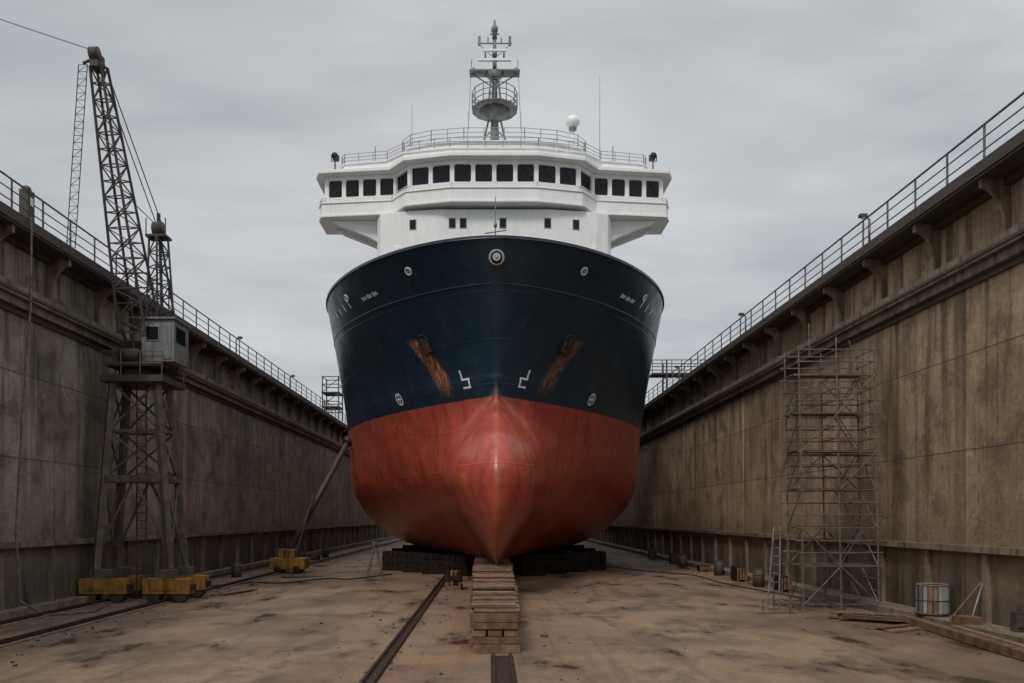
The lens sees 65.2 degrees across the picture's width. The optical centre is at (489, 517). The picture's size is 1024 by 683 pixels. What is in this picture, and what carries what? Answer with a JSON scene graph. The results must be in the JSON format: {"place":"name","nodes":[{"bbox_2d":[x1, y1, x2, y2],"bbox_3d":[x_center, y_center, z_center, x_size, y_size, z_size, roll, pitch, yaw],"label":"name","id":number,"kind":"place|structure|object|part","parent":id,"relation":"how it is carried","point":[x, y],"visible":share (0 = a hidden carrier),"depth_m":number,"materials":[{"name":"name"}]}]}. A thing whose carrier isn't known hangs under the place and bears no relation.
{"place":"outdoors","nodes":[
{"label":"outdoors","id":0,"kind":"place"},
{"bbox_2d":[311,554,319,559],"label":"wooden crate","id":1,"kind":"object","parent":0,"point":[315,556],"visible":1,"depth_m":65.47,"materials":[{"name":"wood"}]},
{"bbox_2d":[321,375,343,420],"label":"stair tower","id":2,"kind":"structure","parent":0,"point":[334,394],"depth_m":84.00,"materials":[{"name":"metal"}]},
{"bbox_2d":[0,538,1023,682],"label":"dry dock floor","id":3,"kind":"structure","parent":0,"point":[612,631],"depth_m":23.14,"materials":[{"name":"concrete"}]},
{"bbox_2d":[15,217,103,615],"bbox_3d":[-15.219,-3.505,29.078,0.997,13.990,3.793,0,0,21],"label":"hanging hose","id":4,"kind":"object","parent":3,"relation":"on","point":[19,464],"visible":0.98,"depth_m":27.75,"materials":[{"name":"black rubber"}]},
{"bbox_2d":[0,19,210,602],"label":"harbour crane","id":5,"kind":"object","parent":3,"relation":"on","point":[155,359],"visible":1,"depth_m":33.30,"materials":[{"name":"grey paint"}]},
{"bbox_2d":[0,201,394,620],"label":"dock wall","id":6,"kind":"structure","parent":3,"relation":"on","point":[259,449],"depth_m":35.74,"materials":[{"name":"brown concrete"}]},
{"bbox_2d":[19,185,34,222],"bbox_3d":[-16.384,-11.068,28.300,0.369,1.336,0.400,0,0,0],"label":"junction box","id":7,"kind":"object","parent":6,"relation":"on","point":[29,204],"visible":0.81,"depth_m":28.12,"materials":[{"name":"metal"}]},
{"bbox_2d":[0,170,346,423],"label":"safety railing","id":8,"kind":"object","parent":6,"relation":"on","point":[54,209],"visible":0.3,"depth_m":37.19,"materials":[{"name":"metal"}]},
{"bbox_2d":[235,336,242,352],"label":"dock lamp","id":9,"kind":"object","parent":6,"relation":"on","point":[239,337],"visible":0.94,"depth_m":51.97,"materials":[{"name":"metal"}]},
{"bbox_2d":[0,537,396,627],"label":"crane rail","id":10,"kind":"object","parent":3,"relation":"on","point":[21,619],"visible":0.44,"depth_m":30.62,"materials":[{"name":"metal"}]},
{"bbox_2d":[0,540,401,647],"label":"crane rail","id":11,"kind":"object","parent":3,"relation":"on","point":[18,639],"visible":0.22,"depth_m":28.30,"materials":[{"name":"metal"}]},
{"bbox_2d":[210,588,257,595],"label":"timber planks","id":12,"kind":"object","parent":3,"relation":"on","point":[232,592],"visible":1,"depth_m":36.68,"materials":[{"name":"brown wood"}]},
{"bbox_2d":[231,562,241,576],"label":"oil drum","id":13,"kind":"object","parent":3,"relation":"on","point":[236,569],"visible":1,"depth_m":46.75,"materials":[{"name":"metal"}]},
{"bbox_2d":[210,574,391,586],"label":"floor hose","id":14,"kind":"object","parent":3,"relation":"on","point":[309,580],"visible":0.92,"depth_m":44.20,"materials":[{"name":"black rubber"}]},
{"bbox_2d":[298,551,304,556],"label":"oil drum","id":15,"kind":"object","parent":3,"relation":"on","point":[301,553],"visible":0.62,"depth_m":61.74,"materials":[{"name":"metal"}]},
{"bbox_2d":[281,575,322,577],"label":"timber planks","id":16,"kind":"object","parent":3,"relation":"on","point":[301,576],"visible":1,"depth_m":46.52,"materials":[{"name":"brown wood"}]},
{"bbox_2d":[268,436,351,572],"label":"hull shore prop","id":17,"kind":"object","parent":3,"relation":"on","point":[287,558],"visible":0.97,"depth_m":50.96,"materials":[{"name":"yellow paint"}]},
{"bbox_2d":[322,547,328,557],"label":"oil drum","id":18,"kind":"object","parent":3,"relation":"on","point":[325,552],"visible":1,"depth_m":69.75,"materials":[{"name":"metal"}]},
{"bbox_2d":[365,542,384,580],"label":"step ladder","id":19,"kind":"object","parent":3,"relation":"on","point":[374,548],"visible":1,"depth_m":44.32,"materials":[{"name":"grey metal"}]},
{"bbox_2d":[358,575,445,682],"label":"floor rail","id":20,"kind":"object","parent":3,"relation":"on","point":[379,666],"depth_m":22.27,"materials":[{"name":"metal"}]},
{"bbox_2d":[446,570,462,589],"bbox_3d":[-1.747,3.056,39.064,0.801,0.888,1.183,0,0,0],"label":"timber crib","id":21,"kind":"object","parent":3,"relation":"on","point":[453,580],"visible":1,"depth_m":38.51,"materials":[{"name":"brown wood"}]},
{"bbox_2d":[382,545,605,575],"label":"bilge blocks","id":22,"kind":"structure","parent":3,"relation":"on","point":[426,560],"depth_m":50.92,"materials":[{"name":"black wood"}]},
{"bbox_2d":[469,556,519,652],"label":"keel blocks","id":23,"kind":"structure","parent":3,"relation":"on","point":[494,613],"depth_m":21.34,"materials":[{"name":"brown wood"}]},
{"bbox_2d":[316,20,671,564],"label":"cargo ship","id":24,"kind":"object","parent":23,"relation":"on","point":[494,308],"visible":1,"depth_m":44.10,"materials":[{"name":"paint"}]},
{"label":"bridge window frames","id":25,"kind":"part","parent":24,"relation":"part of","materials":[{"name":"white paint"}]},
{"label":"house windows","id":26,"kind":"part","parent":24,"relation":"part of","materials":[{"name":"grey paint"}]},
{"bbox_2d":[10,555,978,680],"bbox_3d":[-0.456,3.468,44.959,29.288,0.110,60.017,0,0,0],"label":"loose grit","id":27,"kind":"object","parent":3,"relation":"on","point":[541,635],"visible":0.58,"depth_m":26.79,"materials":[{"name":"stone"}]},
{"bbox_2d":[491,653,516,682],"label":"floor rail","id":28,"kind":"object","parent":3,"relation":"on","point":[503,669],"visible":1,"depth_m":18.24,"materials":[{"name":"metal"}]},
{"bbox_2d":[648,548,656,558],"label":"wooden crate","id":29,"kind":"object","parent":3,"relation":"on","point":[652,552],"visible":0.98,"depth_m":66.72,"materials":[{"name":"wood"}]},
{"bbox_2d":[669,553,680,563],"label":"wooden crate","id":30,"kind":"object","parent":3,"relation":"on","point":[673,557],"visible":0.77,"depth_m":59.71,"materials":[{"name":"brown wood"}]},
{"bbox_2d":[679,554,686,567],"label":"oil drum","id":31,"kind":"object","parent":3,"relation":"on","point":[682,561],"visible":1,"depth_m":55.74,"materials":[{"name":"metal"}]},
{"bbox_2d":[697,565,710,571],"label":"wooden crate","id":32,"kind":"object","parent":3,"relation":"on","point":[700,568],"visible":1,"depth_m":51.67,"materials":[{"name":"brown wood"}]},
{"bbox_2d":[606,566,810,599],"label":"floor hose","id":33,"kind":"object","parent":3,"relation":"on","point":[714,581],"visible":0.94,"depth_m":43.36,"materials":[{"name":"black rubber"}]},
{"bbox_2d":[714,560,723,575],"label":"oil drum","id":34,"kind":"object","parent":3,"relation":"on","point":[718,567],"visible":1,"depth_m":47.96,"materials":[{"name":"metal"}]},
{"bbox_2d":[731,566,747,581],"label":"wooden crate","id":35,"kind":"object","parent":3,"relation":"on","point":[738,573],"visible":1,"depth_m":43.47,"materials":[{"name":"brown wood"}]},
{"bbox_2d":[752,569,764,586],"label":"oil drum","id":36,"kind":"object","parent":3,"relation":"on","point":[758,580],"visible":0.99,"depth_m":40.26,"materials":[{"name":"metal"}]},
{"bbox_2d":[758,526,796,612],"bbox_3d":[10.500,1.925,30.246,1.400,3.172,2.161,0,0,0],"label":"access ladder","id":37,"kind":"object","parent":3,"relation":"on","point":[773,547],"visible":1,"depth_m":29.70,"materials":[{"name":"grey metal"}]},
{"bbox_2d":[774,575,792,591],"bbox_3d":[13.900,3.141,37.990,0.582,0.718,1.003,0,0,0],"label":"wooden crate","id":38,"kind":"object","parent":3,"relation":"on","point":[783,582],"visible":0.77,"depth_m":37.51,"materials":[{"name":"brown wood"}]},
{"bbox_2d":[585,129,1023,643],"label":"dock wall","id":39,"kind":"structure","parent":3,"relation":"on","point":[926,297],"depth_m":30.21,"materials":[{"name":"brown concrete"}]},
{"bbox_2d":[649,360,700,390],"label":"access platform","id":40,"kind":"structure","parent":39,"relation":"attached to","point":[662,375],"depth_m":66.06,"materials":[{"name":"metal"}]},
{"bbox_2d":[738,313,745,330],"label":"dock lamp","id":41,"kind":"object","parent":39,"relation":"on","point":[740,314],"visible":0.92,"depth_m":45.96,"materials":[{"name":"metal"}]},
{"bbox_2d":[645,92,1023,401],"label":"safety railing","id":42,"kind":"object","parent":39,"relation":"on","point":[983,125],"visible":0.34,"depth_m":30.23,"materials":[{"name":"metal"}]},
{"bbox_2d":[858,213,870,241],"bbox_3d":[14.526,-11.075,31.000,0.432,1.350,0.200,0,0,0],"label":"dock lamp","id":43,"kind":"object","parent":39,"relation":"on","point":[862,215],"visible":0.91,"depth_m":30.96,"materials":[{"name":"metal"}]},
{"bbox_2d":[915,583,949,615],"bbox_3d":[14.600,2.692,26.400,1.020,1.005,1.020,0,0,0],"label":"cable drum","id":44,"kind":"object","parent":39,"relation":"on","point":[931,599],"visible":1,"depth_m":26.00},
{"bbox_2d":[949,582,982,624],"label":"leaning poles","id":45,"kind":"object","parent":39,"relation":"on","point":[972,619],"visible":1,"depth_m":24.32,"materials":[{"name":"brown wood"}]},
{"bbox_2d":[1010,604,1023,631],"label":"power box","id":46,"kind":"object","parent":39,"relation":"on","point":[1017,621],"visible":1,"depth_m":22.41,"materials":[{"name":"metal"}]},
{"bbox_2d":[777,323,882,611],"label":"scaffold tower","id":47,"kind":"structure","parent":3,"relation":"on","point":[837,415],"depth_m":30.18,"materials":[{"name":"grey metal"}]},
{"bbox_2d":[828,611,910,623],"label":"timber planks","id":48,"kind":"object","parent":3,"relation":"on","point":[892,618],"visible":0.78,"depth_m":26.78,"materials":[{"name":"brown wood"}]},
{"bbox_2d":[865,624,923,632],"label":"timber planks","id":49,"kind":"object","parent":3,"relation":"on","point":[899,628],"visible":0.98,"depth_m":24.84,"materials":[{"name":"brown wood"}]},
{"bbox_2d":[901,615,1023,661],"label":"timber baulks","id":50,"kind":"object","parent":3,"relation":"on","point":[1000,645],"visible":0.97,"depth_m":22.03,"materials":[{"name":"brown wood"}]},
{"bbox_2d":[0,0,1023,424],"label":"sky","id":51,"kind":"structure","parent":0,"point":[775,124],"materials":[{"name":"grey"}]}
]}

